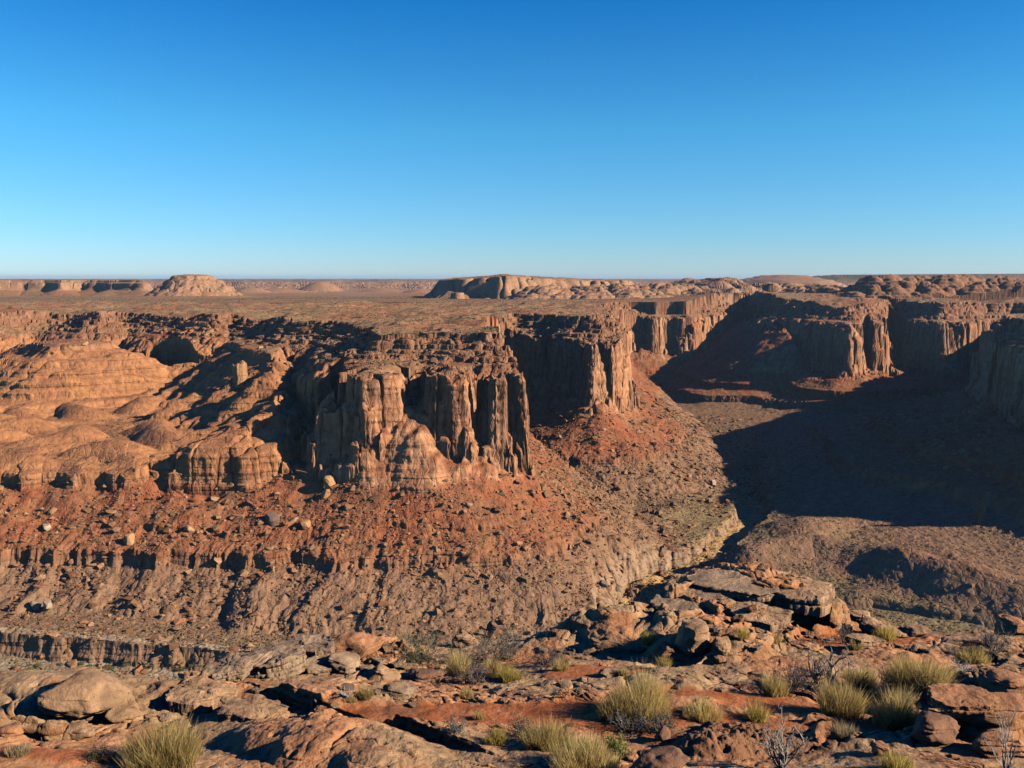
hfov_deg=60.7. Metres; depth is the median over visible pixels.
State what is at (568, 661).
stone plate
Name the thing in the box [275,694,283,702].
stone plate
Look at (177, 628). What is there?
boulder
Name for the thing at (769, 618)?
sandstone slab
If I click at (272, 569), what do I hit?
boulder
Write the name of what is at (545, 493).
boulder
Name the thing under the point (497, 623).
boulder
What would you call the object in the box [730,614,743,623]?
stone plate
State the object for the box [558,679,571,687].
stone plate
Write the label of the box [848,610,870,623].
rock
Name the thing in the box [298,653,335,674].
sandstone slab
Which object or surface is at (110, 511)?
boulder
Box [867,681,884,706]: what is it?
grass clump
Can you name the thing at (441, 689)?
stone plate
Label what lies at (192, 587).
boulder
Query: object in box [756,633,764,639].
stone plate
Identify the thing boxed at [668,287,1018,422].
cliff
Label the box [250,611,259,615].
boulder
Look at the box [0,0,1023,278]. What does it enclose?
sky
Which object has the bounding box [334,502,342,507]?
boulder
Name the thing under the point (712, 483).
boulder
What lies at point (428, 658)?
shrub
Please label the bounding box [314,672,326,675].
stone plate
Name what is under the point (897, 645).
stone plate
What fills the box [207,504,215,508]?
boulder
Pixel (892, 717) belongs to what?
grass clump
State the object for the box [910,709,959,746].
boulder
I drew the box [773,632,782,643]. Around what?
grass clump
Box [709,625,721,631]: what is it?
stone plate
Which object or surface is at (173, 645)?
boulder
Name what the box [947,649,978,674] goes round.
dead bush
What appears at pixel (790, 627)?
stone plate
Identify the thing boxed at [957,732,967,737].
stone plate
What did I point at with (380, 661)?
stone plate
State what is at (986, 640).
shrub
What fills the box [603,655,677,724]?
grass clump
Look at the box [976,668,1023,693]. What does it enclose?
boulder
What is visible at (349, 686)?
stone plate
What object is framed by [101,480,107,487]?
boulder
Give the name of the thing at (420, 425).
butte
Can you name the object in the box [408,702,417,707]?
stone plate
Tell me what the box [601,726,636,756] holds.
shrub
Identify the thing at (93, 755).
shrub
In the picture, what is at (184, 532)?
boulder
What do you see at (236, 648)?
boulder
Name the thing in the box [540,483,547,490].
boulder
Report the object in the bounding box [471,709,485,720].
grass clump
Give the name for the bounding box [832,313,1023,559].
cliff
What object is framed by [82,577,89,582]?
boulder
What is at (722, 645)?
rock
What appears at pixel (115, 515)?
boulder
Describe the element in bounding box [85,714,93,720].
stone plate
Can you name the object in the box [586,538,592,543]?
boulder
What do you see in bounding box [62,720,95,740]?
boulder
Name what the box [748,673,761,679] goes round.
stone plate
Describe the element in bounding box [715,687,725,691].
stone plate
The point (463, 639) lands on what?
rock
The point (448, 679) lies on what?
stone plate
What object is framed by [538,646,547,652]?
stone plate
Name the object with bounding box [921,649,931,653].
stone plate
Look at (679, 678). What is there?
stone plate
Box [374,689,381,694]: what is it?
stone plate
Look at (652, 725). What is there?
shrub
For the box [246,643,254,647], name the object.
boulder
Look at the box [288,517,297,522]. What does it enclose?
boulder
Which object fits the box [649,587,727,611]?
sandstone slab
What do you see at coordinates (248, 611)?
boulder
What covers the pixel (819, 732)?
rock
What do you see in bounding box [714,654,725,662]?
stone plate
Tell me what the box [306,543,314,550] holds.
boulder
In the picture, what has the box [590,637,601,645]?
stone plate
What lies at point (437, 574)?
boulder
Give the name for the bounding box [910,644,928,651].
rock
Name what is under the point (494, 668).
grass clump
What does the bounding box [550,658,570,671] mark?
grass clump
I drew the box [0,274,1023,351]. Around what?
plateau
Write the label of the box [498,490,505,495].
boulder
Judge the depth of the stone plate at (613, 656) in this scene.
13.61 m
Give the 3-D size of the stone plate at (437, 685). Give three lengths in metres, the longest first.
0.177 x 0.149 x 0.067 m
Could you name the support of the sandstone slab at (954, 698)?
on the ground
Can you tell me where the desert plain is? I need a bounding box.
[0,274,1023,298]
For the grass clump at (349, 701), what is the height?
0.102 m
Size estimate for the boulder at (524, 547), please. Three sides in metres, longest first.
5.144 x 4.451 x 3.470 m
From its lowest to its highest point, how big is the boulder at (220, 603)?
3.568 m
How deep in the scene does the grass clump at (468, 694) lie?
11.69 m
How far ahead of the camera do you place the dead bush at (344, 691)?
11.20 m
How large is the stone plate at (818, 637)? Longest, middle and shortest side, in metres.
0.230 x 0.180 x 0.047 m
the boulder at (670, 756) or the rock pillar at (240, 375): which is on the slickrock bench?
the rock pillar at (240, 375)
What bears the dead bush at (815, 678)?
on the ground
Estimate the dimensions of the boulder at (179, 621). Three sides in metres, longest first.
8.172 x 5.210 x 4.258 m
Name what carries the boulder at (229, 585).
on the slickrock bench
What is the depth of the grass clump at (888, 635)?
14.65 m
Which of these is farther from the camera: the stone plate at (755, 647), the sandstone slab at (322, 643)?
the sandstone slab at (322, 643)
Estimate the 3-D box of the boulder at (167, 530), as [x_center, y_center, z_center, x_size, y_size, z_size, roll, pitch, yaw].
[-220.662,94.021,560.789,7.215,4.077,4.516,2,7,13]
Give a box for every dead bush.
[339,686,349,702]
[543,678,571,700]
[751,704,811,767]
[772,623,784,644]
[801,635,868,691]
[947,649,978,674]
[984,703,1020,767]
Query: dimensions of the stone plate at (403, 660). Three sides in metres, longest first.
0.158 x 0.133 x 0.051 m
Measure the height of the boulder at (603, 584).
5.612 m
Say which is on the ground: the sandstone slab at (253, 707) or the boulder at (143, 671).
the sandstone slab at (253, 707)
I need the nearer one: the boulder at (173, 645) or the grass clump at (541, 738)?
the grass clump at (541, 738)
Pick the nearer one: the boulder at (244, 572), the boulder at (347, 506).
the boulder at (244, 572)
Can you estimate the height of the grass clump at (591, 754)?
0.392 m
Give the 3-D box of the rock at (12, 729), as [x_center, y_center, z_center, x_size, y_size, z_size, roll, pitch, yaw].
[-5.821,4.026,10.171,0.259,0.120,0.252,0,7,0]
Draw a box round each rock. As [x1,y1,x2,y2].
[0,721,23,736]
[328,651,360,675]
[333,632,390,658]
[365,663,400,680]
[381,681,418,699]
[404,668,445,682]
[452,632,478,647]
[596,668,620,677]
[653,641,674,658]
[653,725,670,741]
[712,636,730,655]
[806,721,832,743]
[810,684,828,694]
[832,676,847,685]
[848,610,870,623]
[871,740,890,755]
[902,623,930,636]
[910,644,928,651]
[994,614,1023,635]
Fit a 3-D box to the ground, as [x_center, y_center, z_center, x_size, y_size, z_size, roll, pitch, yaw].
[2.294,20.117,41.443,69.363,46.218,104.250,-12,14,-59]
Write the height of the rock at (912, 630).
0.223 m
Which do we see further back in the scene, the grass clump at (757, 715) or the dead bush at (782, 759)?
the grass clump at (757, 715)
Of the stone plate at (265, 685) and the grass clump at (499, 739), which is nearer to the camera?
the grass clump at (499, 739)
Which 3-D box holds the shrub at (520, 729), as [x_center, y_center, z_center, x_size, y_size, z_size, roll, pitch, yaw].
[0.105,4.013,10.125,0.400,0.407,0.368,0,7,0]
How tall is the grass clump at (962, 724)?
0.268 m
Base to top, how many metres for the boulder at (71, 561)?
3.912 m
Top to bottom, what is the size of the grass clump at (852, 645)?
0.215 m
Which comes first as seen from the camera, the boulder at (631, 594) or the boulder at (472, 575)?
the boulder at (472, 575)
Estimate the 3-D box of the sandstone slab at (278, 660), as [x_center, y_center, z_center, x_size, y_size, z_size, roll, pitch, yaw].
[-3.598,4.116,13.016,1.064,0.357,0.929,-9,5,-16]
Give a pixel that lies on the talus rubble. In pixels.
(674, 415)
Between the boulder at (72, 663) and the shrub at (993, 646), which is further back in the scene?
the boulder at (72, 663)
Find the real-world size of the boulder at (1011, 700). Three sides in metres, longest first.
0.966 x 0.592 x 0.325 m
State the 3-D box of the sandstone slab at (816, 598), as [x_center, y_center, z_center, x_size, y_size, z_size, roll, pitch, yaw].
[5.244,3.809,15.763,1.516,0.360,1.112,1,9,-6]
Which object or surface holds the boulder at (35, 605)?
on the slickrock bench
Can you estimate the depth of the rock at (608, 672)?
12.41 m
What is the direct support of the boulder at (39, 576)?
on the slickrock bench
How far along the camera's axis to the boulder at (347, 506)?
571.22 m
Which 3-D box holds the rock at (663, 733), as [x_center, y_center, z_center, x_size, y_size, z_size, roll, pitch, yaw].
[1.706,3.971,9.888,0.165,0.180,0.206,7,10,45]
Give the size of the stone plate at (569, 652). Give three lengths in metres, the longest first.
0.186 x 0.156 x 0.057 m
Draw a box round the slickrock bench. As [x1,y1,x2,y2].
[0,327,326,645]
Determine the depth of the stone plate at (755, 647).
13.16 m
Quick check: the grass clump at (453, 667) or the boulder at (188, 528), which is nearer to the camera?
the grass clump at (453, 667)
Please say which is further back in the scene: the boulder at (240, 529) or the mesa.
the mesa
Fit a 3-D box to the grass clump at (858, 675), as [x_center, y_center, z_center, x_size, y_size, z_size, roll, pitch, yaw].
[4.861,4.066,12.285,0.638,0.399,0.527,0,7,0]
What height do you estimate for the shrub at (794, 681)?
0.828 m
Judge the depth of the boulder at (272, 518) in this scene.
563.79 m
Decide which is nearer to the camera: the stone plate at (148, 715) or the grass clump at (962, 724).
the grass clump at (962, 724)
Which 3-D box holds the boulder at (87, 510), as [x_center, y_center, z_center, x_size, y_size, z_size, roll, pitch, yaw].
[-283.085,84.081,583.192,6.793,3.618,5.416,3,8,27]
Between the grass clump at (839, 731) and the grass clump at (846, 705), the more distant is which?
the grass clump at (846, 705)
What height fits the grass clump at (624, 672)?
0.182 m
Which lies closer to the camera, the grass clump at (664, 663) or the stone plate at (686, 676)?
the stone plate at (686, 676)
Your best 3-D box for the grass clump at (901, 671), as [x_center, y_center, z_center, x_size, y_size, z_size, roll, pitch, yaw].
[5.413,3.710,11.617,1.154,0.569,0.930,0,7,0]
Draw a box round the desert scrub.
[0,274,1022,680]
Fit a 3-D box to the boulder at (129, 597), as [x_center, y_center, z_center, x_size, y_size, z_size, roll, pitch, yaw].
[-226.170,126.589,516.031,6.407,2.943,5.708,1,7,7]
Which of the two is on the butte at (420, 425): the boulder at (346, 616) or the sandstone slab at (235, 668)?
the boulder at (346, 616)
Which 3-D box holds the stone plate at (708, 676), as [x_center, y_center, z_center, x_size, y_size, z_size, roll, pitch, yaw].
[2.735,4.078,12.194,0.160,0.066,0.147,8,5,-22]
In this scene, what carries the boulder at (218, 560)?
on the slickrock bench
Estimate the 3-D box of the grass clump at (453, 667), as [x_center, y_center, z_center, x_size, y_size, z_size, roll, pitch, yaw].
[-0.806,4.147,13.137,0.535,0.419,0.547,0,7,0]
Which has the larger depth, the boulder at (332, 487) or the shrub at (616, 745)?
the boulder at (332, 487)
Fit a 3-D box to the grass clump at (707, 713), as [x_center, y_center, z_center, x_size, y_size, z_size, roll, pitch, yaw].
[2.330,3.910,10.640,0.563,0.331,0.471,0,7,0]
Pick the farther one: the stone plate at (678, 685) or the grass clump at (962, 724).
the stone plate at (678, 685)
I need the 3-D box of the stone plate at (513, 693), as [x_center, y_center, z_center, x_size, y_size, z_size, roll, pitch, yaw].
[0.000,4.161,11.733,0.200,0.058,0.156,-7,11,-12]
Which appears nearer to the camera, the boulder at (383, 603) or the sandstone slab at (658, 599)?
the sandstone slab at (658, 599)
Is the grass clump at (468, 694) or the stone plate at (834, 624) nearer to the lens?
the grass clump at (468, 694)
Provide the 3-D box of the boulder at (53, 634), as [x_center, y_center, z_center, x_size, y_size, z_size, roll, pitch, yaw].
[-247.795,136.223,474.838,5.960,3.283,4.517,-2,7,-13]
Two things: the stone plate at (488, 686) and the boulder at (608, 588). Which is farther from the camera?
the boulder at (608, 588)
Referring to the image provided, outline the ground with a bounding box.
[0,561,1023,767]
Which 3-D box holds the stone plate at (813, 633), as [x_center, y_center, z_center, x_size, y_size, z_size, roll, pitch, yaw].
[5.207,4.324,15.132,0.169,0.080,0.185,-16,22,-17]
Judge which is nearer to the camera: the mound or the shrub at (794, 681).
the shrub at (794, 681)
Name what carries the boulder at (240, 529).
on the slickrock bench
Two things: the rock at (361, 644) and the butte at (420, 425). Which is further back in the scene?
the butte at (420, 425)
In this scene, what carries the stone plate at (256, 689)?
on the ground
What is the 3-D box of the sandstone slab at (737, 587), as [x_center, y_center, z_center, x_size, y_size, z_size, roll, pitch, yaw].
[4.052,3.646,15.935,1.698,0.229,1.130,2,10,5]
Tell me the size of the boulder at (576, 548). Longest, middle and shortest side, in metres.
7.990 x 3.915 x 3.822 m
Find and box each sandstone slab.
[166,677,238,713]
[201,655,252,681]
[217,694,289,722]
[238,640,306,680]
[280,632,334,659]
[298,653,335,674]
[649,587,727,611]
[687,570,780,602]
[728,601,793,632]
[763,576,837,616]
[845,633,885,647]
[859,614,908,637]
[927,683,999,714]
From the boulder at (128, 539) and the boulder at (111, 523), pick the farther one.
the boulder at (111, 523)
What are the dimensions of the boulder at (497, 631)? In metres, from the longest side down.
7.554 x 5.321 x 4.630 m
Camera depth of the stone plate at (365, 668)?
13.07 m
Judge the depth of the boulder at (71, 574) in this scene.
536.21 m
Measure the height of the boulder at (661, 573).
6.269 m
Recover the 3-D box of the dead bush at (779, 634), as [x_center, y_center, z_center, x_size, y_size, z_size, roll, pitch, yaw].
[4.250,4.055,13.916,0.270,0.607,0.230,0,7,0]
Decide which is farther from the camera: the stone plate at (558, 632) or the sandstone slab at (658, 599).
the sandstone slab at (658, 599)
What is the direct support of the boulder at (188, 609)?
on the slickrock bench
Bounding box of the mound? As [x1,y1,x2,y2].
[139,274,245,297]
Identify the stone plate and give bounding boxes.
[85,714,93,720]
[144,713,153,718]
[159,712,171,721]
[251,685,265,693]
[260,683,269,688]
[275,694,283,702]
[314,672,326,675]
[314,705,326,712]
[331,702,339,707]
[340,682,353,690]
[342,691,353,698]
[359,665,372,670]
[369,680,381,684]
[372,655,382,661]
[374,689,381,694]
[375,658,384,663]
[382,644,392,651]
[390,661,401,666]
[397,657,405,663]
[400,663,413,668]
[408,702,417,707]
[432,682,441,687]
[439,687,444,692]
[443,676,455,682]
[486,684,493,688]
[504,690,518,695]
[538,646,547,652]
[540,679,550,686]
[552,629,563,635]
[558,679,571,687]
[560,659,570,664]
[564,650,573,655]
[570,646,576,652]
[581,686,589,690]
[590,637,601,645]
[597,649,609,654]
[607,654,621,659]
[656,665,667,669]
[673,677,685,681]
[673,680,683,689]
[679,674,688,678]
[703,673,714,680]
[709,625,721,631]
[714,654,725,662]
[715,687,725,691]
[718,668,724,673]
[720,599,731,607]
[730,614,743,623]
[745,643,752,649]
[746,604,757,611]
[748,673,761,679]
[751,644,763,650]
[755,627,765,633]
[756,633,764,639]
[787,625,795,629]
[809,631,818,636]
[815,635,825,639]
[830,622,839,626]
[893,643,903,647]
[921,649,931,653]
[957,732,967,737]
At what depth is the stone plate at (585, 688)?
11.64 m
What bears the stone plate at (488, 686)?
on the ground
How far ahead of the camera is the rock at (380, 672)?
12.77 m
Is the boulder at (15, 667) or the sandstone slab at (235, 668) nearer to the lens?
the sandstone slab at (235, 668)
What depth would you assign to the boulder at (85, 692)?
10.90 m
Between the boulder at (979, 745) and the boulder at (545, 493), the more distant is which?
the boulder at (545, 493)
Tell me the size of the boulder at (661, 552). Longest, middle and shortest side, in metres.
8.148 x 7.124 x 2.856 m
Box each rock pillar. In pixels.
[232,360,247,387]
[974,499,986,524]
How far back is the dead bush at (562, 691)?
11.25 m
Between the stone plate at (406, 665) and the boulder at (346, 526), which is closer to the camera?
the stone plate at (406, 665)
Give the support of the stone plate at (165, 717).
on the ground
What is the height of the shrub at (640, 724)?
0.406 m
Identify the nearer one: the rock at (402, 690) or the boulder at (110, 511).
the rock at (402, 690)
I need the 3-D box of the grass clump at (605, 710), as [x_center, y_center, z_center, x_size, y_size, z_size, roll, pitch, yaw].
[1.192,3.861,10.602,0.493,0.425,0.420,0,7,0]
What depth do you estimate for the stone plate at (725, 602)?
14.99 m
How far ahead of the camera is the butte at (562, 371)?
900.87 m
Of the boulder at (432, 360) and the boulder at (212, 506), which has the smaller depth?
the boulder at (212, 506)
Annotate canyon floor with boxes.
[0,301,1023,662]
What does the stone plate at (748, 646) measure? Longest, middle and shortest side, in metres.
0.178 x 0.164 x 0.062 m
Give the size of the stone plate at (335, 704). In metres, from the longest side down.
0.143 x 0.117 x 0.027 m
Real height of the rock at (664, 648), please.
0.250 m
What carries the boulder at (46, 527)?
on the slickrock bench
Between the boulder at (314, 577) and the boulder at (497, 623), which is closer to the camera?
the boulder at (497, 623)
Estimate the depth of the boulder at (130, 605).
506.92 m
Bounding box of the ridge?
[442,274,608,298]
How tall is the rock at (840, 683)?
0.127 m
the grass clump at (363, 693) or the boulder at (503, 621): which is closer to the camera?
the grass clump at (363, 693)
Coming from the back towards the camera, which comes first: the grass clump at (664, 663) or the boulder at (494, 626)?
the boulder at (494, 626)
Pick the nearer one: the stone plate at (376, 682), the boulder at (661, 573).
the stone plate at (376, 682)
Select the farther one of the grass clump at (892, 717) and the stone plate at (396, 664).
the stone plate at (396, 664)
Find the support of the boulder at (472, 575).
on the butte at (420, 425)
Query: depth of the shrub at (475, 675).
12.66 m
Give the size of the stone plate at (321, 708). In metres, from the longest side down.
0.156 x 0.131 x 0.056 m
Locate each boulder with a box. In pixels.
[12,665,19,670]
[30,600,41,610]
[33,574,45,579]
[37,667,132,719]
[43,524,50,530]
[43,599,52,609]
[48,632,59,637]
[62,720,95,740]
[63,566,70,571]
[66,571,75,578]
[67,659,77,667]
[68,558,74,564]
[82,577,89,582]
[83,507,92,512]
[88,602,97,608]
[92,583,104,590]
[95,494,104,499]
[97,563,103,569]
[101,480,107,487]
[104,692,142,722]
[106,510,116,513]
[108,521,115,526]
[110,513,121,518]
[112,527,121,532]
[122,595,132,599]
[123,533,134,545]
[127,599,137,608]
[134,665,143,674]
[140,669,146,673]
[149,635,163,640]
[162,527,171,532]
[169,642,179,650]
[172,625,181,630]
[173,618,185,624]
[179,530,188,535]
[184,525,194,532]
[185,606,192,611]
[189,585,199,590]
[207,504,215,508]
[209,496,219,500]
[212,525,220,531]
[214,557,221,563]
[215,600,224,606]
[222,530,229,536]
[224,583,233,587]
[229,645,238,650]
[233,514,244,519]
[237,482,247,485]
[237,526,243,532]
[240,569,248,575]
[244,608,251,615]
[245,500,252,504]
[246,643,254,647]
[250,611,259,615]
[256,519,263,524]
[263,530,271,534]
[265,511,279,527]
[269,566,274,572]
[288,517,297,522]
[288,567,297,572]
[300,519,310,529]
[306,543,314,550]
[307,575,316,580]
[321,489,329,498]
[323,475,335,489]
[330,484,338,489]
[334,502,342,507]
[339,604,347,610]
[341,614,352,618]
[342,524,350,528]
[344,503,353,510]
[370,494,379,499]
[378,601,389,606]
[429,357,438,362]
[430,546,440,552]
[431,567,439,574]
[433,571,443,577]
[433,608,440,614]
[438,627,448,634]
[462,553,471,559]
[468,573,477,577]
[490,625,499,629]
[490,629,502,635]
[492,620,501,626]
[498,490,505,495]
[500,619,506,624]
[504,532,511,536]
[515,541,522,545]
[519,575,530,583]
[522,545,528,551]
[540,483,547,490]
[542,491,548,496]
[572,545,579,551]
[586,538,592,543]
[599,580,607,587]
[606,585,611,591]
[627,591,634,596]
[633,745,690,767]
[634,589,639,594]
[658,547,663,556]
[658,571,664,576]
[675,618,710,657]
[709,480,715,485]
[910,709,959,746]
[953,692,1023,730]
[971,730,1023,757]
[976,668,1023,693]
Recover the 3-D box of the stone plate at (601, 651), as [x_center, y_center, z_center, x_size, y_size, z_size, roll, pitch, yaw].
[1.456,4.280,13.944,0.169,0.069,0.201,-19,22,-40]
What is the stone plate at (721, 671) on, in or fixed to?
on the ground
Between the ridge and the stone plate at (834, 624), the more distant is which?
the ridge
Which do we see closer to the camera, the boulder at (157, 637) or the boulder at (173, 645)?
the boulder at (173, 645)
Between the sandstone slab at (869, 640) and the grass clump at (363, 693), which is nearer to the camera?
the grass clump at (363, 693)
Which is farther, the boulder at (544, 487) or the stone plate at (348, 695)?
the boulder at (544, 487)
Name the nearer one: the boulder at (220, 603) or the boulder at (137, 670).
the boulder at (137, 670)
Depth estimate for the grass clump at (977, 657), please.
13.41 m
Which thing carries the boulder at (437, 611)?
on the butte at (420, 425)
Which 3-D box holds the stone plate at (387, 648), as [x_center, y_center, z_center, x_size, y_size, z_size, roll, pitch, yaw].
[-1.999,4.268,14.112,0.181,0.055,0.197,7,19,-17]
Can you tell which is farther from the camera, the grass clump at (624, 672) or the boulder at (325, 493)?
the boulder at (325, 493)
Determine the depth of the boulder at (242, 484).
593.54 m
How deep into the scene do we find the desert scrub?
735.26 m
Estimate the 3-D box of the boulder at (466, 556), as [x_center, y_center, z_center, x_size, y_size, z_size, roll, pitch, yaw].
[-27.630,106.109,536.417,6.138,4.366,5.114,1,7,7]
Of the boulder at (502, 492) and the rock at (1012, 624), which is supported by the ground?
the rock at (1012, 624)
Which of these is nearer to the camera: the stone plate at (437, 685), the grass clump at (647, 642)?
the stone plate at (437, 685)
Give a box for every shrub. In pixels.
[79,740,119,766]
[397,619,462,666]
[442,715,470,735]
[453,660,493,684]
[455,624,530,667]
[504,713,536,738]
[528,644,573,667]
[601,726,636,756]
[605,706,658,738]
[639,708,678,735]
[769,652,817,695]
[833,615,856,644]
[915,668,935,697]
[969,620,1020,656]
[975,623,999,651]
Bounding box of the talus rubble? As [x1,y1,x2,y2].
[0,311,1023,679]
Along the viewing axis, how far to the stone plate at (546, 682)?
12.01 m
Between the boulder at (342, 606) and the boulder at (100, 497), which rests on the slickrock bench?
the boulder at (100, 497)
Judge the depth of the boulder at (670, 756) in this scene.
8.51 m
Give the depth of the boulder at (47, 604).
504.70 m
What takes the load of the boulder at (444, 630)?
on the butte at (420, 425)
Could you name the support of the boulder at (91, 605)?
on the slickrock bench
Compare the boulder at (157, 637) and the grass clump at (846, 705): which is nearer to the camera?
the grass clump at (846, 705)
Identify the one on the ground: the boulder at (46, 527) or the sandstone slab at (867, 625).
the sandstone slab at (867, 625)
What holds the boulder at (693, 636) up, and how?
on the ground
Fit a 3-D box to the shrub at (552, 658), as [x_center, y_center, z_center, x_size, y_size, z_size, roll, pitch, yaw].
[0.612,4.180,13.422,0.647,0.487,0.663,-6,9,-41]
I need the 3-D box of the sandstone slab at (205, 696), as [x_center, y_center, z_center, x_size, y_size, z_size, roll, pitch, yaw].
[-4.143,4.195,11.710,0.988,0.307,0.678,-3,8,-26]
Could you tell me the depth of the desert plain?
3467.07 m
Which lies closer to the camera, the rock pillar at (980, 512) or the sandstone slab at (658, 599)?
the sandstone slab at (658, 599)
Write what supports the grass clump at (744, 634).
on the ground
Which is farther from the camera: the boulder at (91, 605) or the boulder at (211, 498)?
the boulder at (211, 498)
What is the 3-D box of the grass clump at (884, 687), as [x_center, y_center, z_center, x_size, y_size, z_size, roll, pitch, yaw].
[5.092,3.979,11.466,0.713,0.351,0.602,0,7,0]
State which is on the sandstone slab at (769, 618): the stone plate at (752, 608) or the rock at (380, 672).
the stone plate at (752, 608)
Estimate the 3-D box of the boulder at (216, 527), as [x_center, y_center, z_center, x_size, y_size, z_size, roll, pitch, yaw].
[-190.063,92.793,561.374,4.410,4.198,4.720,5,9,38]
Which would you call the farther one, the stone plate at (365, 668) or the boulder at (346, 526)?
the boulder at (346, 526)
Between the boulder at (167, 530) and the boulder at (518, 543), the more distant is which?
the boulder at (167, 530)
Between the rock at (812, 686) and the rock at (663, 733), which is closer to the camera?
the rock at (663, 733)
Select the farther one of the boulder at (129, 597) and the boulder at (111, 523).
the boulder at (111, 523)
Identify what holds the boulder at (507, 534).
on the butte at (420, 425)
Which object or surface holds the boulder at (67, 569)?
on the slickrock bench
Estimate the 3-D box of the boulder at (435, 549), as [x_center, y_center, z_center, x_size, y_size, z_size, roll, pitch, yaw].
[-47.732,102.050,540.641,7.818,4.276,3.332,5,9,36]
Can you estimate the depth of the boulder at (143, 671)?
460.47 m
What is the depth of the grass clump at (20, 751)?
9.40 m
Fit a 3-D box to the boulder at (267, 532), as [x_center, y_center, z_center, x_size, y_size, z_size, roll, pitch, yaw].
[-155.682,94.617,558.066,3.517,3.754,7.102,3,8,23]
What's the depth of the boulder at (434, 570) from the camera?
527.41 m
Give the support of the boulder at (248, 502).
on the slickrock bench
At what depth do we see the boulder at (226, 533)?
556.10 m
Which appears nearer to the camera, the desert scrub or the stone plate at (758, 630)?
the stone plate at (758, 630)
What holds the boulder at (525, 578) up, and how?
on the butte at (420, 425)
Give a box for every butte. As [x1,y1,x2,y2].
[209,323,667,640]
[471,309,735,502]
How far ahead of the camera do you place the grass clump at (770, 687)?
11.56 m
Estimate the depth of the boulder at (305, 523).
559.88 m
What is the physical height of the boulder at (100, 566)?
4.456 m
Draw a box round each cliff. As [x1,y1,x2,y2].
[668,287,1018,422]
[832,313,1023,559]
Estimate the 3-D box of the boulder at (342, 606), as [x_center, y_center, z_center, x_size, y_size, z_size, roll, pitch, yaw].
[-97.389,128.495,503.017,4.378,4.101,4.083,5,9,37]
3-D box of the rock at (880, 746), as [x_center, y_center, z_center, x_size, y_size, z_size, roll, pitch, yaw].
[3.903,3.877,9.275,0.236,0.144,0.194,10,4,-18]
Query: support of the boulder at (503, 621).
on the butte at (420, 425)
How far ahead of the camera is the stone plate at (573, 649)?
14.09 m
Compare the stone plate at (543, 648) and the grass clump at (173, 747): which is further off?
the stone plate at (543, 648)
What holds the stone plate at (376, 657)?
on the ground
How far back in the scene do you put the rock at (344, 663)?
13.06 m
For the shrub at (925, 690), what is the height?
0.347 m
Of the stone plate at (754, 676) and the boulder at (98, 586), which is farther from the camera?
the boulder at (98, 586)
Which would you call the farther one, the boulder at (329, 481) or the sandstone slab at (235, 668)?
the boulder at (329, 481)
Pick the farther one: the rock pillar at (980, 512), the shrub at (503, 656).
the rock pillar at (980, 512)
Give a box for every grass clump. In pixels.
[3,741,31,757]
[108,708,206,767]
[345,696,356,702]
[354,683,375,700]
[442,647,474,675]
[458,688,474,699]
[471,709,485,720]
[481,658,505,676]
[481,724,507,746]
[497,662,525,682]
[518,712,575,752]
[546,726,621,767]
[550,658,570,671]
[593,690,628,721]
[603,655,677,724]
[617,667,629,676]
[639,628,658,645]
[655,654,671,668]
[682,692,725,722]
[730,625,749,639]
[740,697,776,722]
[758,670,791,696]
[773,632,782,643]
[811,672,871,720]
[831,718,858,740]
[840,663,881,691]
[848,637,865,650]
[866,679,920,731]
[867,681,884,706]
[872,623,900,641]
[874,675,926,704]
[876,746,916,767]
[878,649,962,693]
[941,711,965,731]
[955,643,992,664]
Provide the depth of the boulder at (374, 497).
575.95 m
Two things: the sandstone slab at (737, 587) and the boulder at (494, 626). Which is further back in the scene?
the boulder at (494, 626)
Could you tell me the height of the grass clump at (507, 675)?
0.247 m
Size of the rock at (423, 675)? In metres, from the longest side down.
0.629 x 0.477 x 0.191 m
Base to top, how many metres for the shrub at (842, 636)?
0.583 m
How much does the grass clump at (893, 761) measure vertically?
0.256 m
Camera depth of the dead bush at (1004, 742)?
8.86 m
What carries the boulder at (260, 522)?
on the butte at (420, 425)
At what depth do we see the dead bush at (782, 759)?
8.79 m
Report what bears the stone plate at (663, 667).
on the ground
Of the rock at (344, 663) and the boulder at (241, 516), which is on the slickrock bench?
the boulder at (241, 516)
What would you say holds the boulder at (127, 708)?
on the ground
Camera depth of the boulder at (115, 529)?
560.99 m
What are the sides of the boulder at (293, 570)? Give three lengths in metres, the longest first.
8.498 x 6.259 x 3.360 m
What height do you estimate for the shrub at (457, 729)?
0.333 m
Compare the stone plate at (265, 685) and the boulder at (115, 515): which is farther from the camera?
the boulder at (115, 515)

